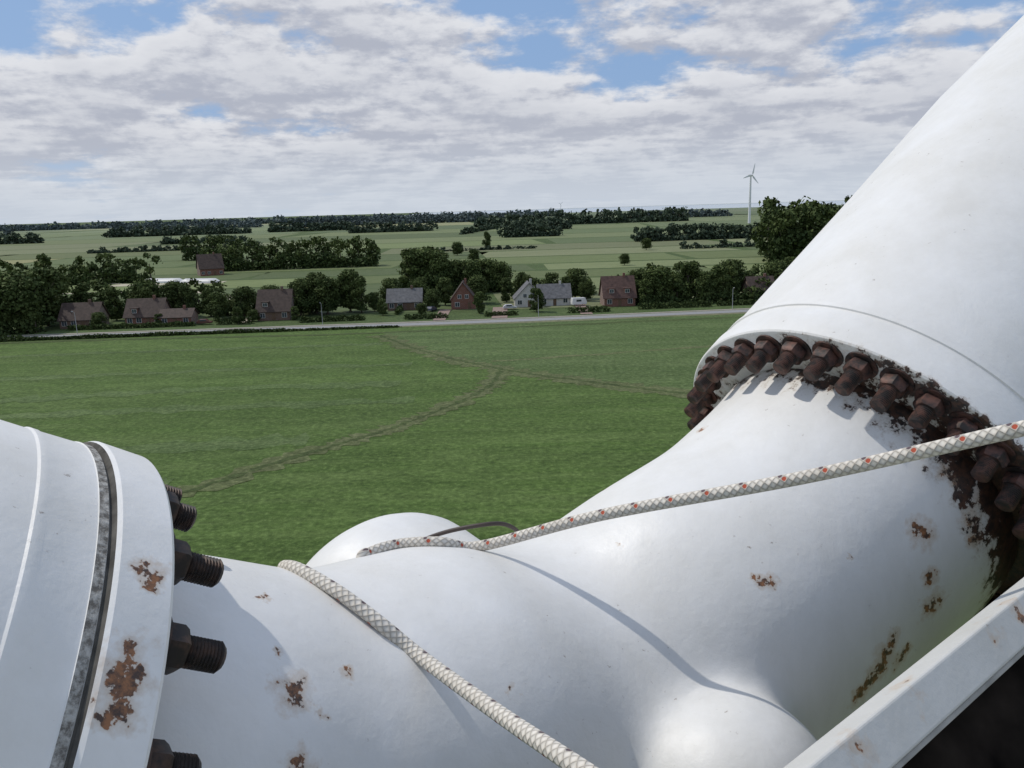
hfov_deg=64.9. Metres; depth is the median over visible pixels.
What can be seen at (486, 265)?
tree
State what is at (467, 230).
tree row
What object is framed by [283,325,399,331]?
hedge
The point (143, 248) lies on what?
tree row
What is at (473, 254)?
tree
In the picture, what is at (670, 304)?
hedge
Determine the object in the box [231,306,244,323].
tree
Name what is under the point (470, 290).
roof
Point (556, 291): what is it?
roof
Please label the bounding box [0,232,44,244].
tree row
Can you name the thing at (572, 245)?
field patchwork
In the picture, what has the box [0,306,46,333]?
shrub belt
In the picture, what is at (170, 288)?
tree
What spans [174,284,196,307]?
tree
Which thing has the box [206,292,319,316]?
shrub belt
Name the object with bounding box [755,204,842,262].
woodland
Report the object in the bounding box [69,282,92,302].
tree
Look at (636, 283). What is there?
tree
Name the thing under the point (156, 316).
tree
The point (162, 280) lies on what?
silage clamp
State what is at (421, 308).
tree
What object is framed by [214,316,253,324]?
hedge
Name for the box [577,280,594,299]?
tree
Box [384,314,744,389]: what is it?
meadow
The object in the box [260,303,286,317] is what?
windows
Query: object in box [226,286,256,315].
tree
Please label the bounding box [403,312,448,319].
hedge
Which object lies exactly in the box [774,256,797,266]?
tree
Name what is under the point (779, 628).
wind turbine hub
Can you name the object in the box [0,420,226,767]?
turbine blade
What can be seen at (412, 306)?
walls
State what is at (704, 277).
tree
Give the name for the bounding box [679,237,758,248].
tree row
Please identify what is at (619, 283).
roof
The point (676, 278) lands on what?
tree
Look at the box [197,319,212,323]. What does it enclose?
parked car
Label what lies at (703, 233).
tree row
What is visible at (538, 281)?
tree row
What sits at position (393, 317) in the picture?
ground
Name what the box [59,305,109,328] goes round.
walls
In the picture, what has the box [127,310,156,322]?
windows
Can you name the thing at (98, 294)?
tree row
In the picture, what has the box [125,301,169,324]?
walls
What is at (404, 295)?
roof
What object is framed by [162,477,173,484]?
mowing swath
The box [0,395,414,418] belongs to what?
mowing swath
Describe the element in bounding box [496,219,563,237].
tree row
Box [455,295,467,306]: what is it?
windows
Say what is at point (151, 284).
tree
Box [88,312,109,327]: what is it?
tree
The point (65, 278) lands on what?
tree
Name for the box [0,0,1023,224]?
sky
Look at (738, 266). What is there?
tree
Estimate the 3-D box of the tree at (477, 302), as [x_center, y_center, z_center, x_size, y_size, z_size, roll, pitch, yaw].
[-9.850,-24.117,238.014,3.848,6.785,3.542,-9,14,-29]
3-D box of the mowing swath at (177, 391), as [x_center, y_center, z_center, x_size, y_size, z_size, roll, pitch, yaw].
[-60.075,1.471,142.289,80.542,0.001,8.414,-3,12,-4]
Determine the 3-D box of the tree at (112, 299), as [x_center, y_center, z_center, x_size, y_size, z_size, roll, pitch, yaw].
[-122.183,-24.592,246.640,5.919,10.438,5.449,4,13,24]
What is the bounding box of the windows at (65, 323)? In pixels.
[62,321,90,325]
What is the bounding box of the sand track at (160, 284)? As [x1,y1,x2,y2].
[112,281,225,286]
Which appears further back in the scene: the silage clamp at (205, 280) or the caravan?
the silage clamp at (205, 280)
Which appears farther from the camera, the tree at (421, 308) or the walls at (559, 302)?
the walls at (559, 302)
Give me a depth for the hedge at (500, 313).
232.24 m
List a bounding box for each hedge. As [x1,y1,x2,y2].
[0,328,285,341]
[0,333,21,339]
[65,320,196,330]
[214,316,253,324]
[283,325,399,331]
[299,314,365,322]
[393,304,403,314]
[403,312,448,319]
[484,310,518,316]
[565,305,610,312]
[638,299,712,308]
[716,299,757,305]
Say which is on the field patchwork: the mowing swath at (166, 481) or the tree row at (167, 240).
the tree row at (167, 240)
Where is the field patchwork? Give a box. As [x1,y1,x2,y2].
[0,205,841,323]
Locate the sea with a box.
[412,201,844,214]
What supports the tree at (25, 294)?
on the ground
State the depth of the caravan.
249.61 m
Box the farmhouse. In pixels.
[196,252,224,275]
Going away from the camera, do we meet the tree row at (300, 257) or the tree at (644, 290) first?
the tree at (644, 290)
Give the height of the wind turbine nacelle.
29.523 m
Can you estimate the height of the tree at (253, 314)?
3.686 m
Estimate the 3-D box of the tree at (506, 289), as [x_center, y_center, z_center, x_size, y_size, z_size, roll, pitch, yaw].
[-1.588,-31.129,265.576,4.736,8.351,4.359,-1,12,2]
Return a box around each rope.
[277,560,597,767]
[356,420,1023,557]
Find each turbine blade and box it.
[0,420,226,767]
[684,15,1023,614]
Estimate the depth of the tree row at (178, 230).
1469.68 m
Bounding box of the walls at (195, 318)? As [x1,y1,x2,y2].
[159,310,198,323]
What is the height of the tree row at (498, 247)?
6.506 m
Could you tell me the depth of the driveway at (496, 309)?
243.47 m
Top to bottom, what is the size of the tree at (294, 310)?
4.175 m
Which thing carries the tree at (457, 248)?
on the field patchwork
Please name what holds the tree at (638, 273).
on the field patchwork
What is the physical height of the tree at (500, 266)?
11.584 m
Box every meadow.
[0,316,690,566]
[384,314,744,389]
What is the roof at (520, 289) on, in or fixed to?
on the walls at (527, 288)
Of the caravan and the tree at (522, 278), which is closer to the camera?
the caravan
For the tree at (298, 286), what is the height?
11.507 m
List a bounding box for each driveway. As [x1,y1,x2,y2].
[433,309,450,319]
[492,307,506,317]
[575,304,592,313]
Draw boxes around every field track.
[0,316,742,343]
[492,345,711,361]
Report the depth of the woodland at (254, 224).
2255.76 m
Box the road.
[22,309,748,336]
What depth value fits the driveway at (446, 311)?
242.79 m
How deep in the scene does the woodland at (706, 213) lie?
1859.98 m
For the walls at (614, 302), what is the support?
on the field patchwork
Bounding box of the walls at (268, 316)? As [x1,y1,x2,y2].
[258,293,296,320]
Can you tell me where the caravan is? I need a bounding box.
[571,297,586,304]
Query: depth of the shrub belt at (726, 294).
247.85 m
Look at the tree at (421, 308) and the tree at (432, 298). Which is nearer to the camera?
the tree at (421, 308)
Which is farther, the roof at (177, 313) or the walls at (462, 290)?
the walls at (462, 290)
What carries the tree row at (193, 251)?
on the field patchwork
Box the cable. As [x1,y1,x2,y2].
[426,521,519,536]
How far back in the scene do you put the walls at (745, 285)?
255.32 m
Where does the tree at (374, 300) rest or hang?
on the field patchwork
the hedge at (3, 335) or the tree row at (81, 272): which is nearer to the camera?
the hedge at (3, 335)
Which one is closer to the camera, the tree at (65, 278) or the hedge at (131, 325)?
the hedge at (131, 325)
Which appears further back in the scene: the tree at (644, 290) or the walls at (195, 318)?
the tree at (644, 290)
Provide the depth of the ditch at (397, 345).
147.69 m
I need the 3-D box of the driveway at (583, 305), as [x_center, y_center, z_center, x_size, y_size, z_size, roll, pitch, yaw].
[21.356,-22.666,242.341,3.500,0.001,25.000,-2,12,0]
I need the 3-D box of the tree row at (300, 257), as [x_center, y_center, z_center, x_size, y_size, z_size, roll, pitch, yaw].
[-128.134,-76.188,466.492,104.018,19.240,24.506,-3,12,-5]
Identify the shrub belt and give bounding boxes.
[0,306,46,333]
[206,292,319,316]
[635,274,778,305]
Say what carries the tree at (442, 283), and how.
on the field patchwork
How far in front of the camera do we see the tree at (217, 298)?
241.44 m
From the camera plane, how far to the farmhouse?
428.09 m
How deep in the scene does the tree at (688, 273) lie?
250.28 m
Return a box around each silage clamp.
[150,278,182,282]
[180,278,219,282]
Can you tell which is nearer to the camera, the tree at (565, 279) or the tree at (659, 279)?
the tree at (659, 279)
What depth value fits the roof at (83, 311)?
231.99 m
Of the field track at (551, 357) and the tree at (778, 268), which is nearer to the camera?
the field track at (551, 357)
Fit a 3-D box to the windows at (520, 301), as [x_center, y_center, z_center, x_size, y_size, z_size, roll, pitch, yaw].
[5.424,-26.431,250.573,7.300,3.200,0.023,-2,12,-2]
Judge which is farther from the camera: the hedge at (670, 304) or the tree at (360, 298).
the tree at (360, 298)
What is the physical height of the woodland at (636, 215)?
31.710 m
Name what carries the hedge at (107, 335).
on the meadow at (520, 453)
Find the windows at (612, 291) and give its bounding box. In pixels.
[608,289,631,303]
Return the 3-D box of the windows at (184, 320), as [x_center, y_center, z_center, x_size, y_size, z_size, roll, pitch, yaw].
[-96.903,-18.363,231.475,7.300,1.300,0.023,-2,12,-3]
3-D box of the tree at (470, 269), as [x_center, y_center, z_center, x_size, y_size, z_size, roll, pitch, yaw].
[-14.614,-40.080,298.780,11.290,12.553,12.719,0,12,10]
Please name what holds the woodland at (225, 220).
on the field patchwork
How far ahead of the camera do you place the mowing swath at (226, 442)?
108.66 m
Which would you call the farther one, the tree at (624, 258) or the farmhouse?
the farmhouse
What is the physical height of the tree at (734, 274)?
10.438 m
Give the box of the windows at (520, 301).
[518,294,538,304]
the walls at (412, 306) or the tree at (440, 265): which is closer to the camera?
the walls at (412, 306)
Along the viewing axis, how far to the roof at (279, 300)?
237.34 m
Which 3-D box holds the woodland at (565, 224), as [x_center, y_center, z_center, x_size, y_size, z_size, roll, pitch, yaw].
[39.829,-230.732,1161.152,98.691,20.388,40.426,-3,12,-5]
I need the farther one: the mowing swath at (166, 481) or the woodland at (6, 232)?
the woodland at (6, 232)
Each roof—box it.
[57,302,110,321]
[123,298,171,318]
[157,308,199,318]
[255,289,297,312]
[386,288,423,302]
[450,280,474,299]
[512,281,534,299]
[536,283,571,298]
[598,275,636,298]
[740,276,774,291]
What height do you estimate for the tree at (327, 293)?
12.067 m
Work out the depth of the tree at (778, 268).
258.48 m
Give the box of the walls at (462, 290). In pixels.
[451,283,475,309]
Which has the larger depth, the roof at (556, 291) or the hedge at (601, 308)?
the roof at (556, 291)
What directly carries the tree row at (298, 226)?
on the field patchwork
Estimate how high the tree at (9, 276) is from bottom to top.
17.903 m
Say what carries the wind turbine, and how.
on the field patchwork
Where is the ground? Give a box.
[0,200,843,335]
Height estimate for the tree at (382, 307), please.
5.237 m
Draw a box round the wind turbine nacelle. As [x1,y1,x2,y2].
[784,577,1023,767]
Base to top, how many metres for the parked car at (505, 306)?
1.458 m
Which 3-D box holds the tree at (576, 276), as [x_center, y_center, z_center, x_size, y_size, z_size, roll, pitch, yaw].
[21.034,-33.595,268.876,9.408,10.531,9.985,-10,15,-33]
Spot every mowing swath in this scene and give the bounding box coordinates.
[0,380,401,403]
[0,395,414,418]
[81,432,309,452]
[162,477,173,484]
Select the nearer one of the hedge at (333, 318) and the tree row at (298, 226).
the hedge at (333, 318)
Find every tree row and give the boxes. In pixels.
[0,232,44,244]
[0,252,160,284]
[63,276,226,312]
[86,241,261,253]
[101,223,251,237]
[160,234,247,244]
[177,234,243,260]
[199,235,380,270]
[267,220,354,231]
[345,220,438,232]
[425,266,500,293]
[439,244,536,250]
[459,223,503,234]
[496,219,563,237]
[509,276,596,296]
[611,260,776,284]
[630,221,778,241]
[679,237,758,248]
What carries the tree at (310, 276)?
on the field patchwork
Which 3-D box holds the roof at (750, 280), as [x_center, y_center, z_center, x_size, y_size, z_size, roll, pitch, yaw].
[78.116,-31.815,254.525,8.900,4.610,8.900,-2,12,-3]
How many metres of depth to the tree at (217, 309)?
235.97 m
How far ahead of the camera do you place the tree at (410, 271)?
297.57 m
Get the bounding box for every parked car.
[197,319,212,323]
[427,306,436,311]
[503,304,516,308]
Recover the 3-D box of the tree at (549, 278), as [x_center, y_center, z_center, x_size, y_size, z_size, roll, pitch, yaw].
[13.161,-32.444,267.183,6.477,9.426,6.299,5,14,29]
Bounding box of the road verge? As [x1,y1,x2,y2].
[7,308,746,337]
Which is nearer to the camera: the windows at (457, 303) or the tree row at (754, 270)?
the windows at (457, 303)
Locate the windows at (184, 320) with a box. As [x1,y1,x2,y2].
[162,318,187,322]
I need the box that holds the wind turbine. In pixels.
[744,165,757,222]
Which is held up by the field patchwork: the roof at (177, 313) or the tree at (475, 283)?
the tree at (475, 283)
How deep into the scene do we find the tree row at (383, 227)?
1270.59 m
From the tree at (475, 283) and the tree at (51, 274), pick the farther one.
the tree at (475, 283)
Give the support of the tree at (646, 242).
on the field patchwork
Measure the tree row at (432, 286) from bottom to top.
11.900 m
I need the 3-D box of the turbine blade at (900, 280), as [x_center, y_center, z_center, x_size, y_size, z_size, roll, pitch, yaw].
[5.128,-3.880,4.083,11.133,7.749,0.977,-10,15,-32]
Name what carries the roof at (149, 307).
on the walls at (151, 319)
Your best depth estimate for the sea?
9978.96 m
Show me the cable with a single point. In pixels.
(479, 525)
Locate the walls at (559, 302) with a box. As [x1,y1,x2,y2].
[546,298,570,305]
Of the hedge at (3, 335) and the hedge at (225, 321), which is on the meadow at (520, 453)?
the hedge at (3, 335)
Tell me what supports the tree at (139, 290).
on the field patchwork
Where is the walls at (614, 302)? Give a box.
[600,285,634,306]
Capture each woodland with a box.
[0,208,558,228]
[0,212,430,231]
[0,229,13,235]
[111,220,262,230]
[289,211,485,226]
[372,212,563,221]
[473,206,689,227]
[506,217,572,229]
[631,208,732,216]
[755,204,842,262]
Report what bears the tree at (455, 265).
on the field patchwork
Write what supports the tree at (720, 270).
on the field patchwork
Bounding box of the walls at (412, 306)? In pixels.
[387,300,422,310]
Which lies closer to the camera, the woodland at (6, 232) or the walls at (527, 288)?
the walls at (527, 288)
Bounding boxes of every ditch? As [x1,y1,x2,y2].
[176,369,512,496]
[366,334,690,397]
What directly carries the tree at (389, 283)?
on the field patchwork
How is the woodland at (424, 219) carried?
on the field patchwork
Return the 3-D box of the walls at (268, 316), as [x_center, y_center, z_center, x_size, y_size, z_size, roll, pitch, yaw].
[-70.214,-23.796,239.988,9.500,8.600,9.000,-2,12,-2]
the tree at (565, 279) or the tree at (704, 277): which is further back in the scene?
the tree at (565, 279)
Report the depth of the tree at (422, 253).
297.68 m
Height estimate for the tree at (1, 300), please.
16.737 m
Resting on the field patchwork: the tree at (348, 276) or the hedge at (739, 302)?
the tree at (348, 276)
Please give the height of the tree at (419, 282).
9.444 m
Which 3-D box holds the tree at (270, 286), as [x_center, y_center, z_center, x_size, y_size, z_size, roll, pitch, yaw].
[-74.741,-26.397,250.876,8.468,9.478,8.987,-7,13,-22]
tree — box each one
[0,269,51,329]
[0,277,11,326]
[0,277,56,328]
[27,266,69,325]
[42,268,72,304]
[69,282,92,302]
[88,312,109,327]
[102,287,123,319]
[126,282,156,298]
[129,278,161,298]
[153,313,163,322]
[156,280,185,307]
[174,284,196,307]
[199,286,214,315]
[205,292,230,316]
[212,304,222,321]
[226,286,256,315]
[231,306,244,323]
[246,309,260,320]
[259,284,279,289]
[287,278,317,314]
[290,306,299,319]
[304,272,324,312]
[309,276,344,313]
[337,269,358,311]
[348,276,371,312]
[368,292,379,311]
[377,298,387,314]
[378,278,402,302]
[396,245,441,286]
[398,248,424,287]
[409,276,429,302]
[415,303,427,314]
[422,288,442,307]
[425,250,454,284]
[436,277,453,304]
[447,259,463,287]
[451,242,463,254]
[459,259,488,287]
[467,249,479,260]
[467,275,491,301]
[472,291,484,313]
[477,258,500,289]
[481,231,491,246]
[488,261,515,291]
[500,277,513,301]
[513,272,534,292]
[528,287,545,311]
[542,272,560,283]
[561,276,573,297]
[565,268,588,297]
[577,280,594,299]
[618,253,630,264]
[626,268,647,280]
[635,280,639,300]
[637,267,674,299]
[638,278,653,303]
[640,238,652,249]
[667,273,683,299]
[673,260,701,297]
[695,270,717,298]
[710,264,731,291]
[719,259,749,291]
[723,267,739,293]
[758,260,788,278]
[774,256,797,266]
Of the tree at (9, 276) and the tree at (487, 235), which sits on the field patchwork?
the tree at (487, 235)
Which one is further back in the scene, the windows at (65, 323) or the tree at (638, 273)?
the tree at (638, 273)
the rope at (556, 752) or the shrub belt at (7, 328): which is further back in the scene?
the shrub belt at (7, 328)
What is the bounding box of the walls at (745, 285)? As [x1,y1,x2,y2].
[742,280,759,292]
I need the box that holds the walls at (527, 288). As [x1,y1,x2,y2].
[514,284,543,306]
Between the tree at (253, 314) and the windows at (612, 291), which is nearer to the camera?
the tree at (253, 314)
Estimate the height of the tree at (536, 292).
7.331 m
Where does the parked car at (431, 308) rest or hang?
on the field patchwork
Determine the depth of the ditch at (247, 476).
108.17 m
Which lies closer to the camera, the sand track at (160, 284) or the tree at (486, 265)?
the tree at (486, 265)
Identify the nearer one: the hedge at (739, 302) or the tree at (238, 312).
the tree at (238, 312)
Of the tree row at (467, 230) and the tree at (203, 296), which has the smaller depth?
the tree at (203, 296)
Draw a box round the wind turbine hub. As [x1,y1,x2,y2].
[153,368,1017,767]
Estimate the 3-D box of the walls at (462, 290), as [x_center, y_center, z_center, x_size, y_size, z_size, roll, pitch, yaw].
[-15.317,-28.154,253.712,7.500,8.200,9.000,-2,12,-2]
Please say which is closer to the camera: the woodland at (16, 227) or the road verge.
the road verge

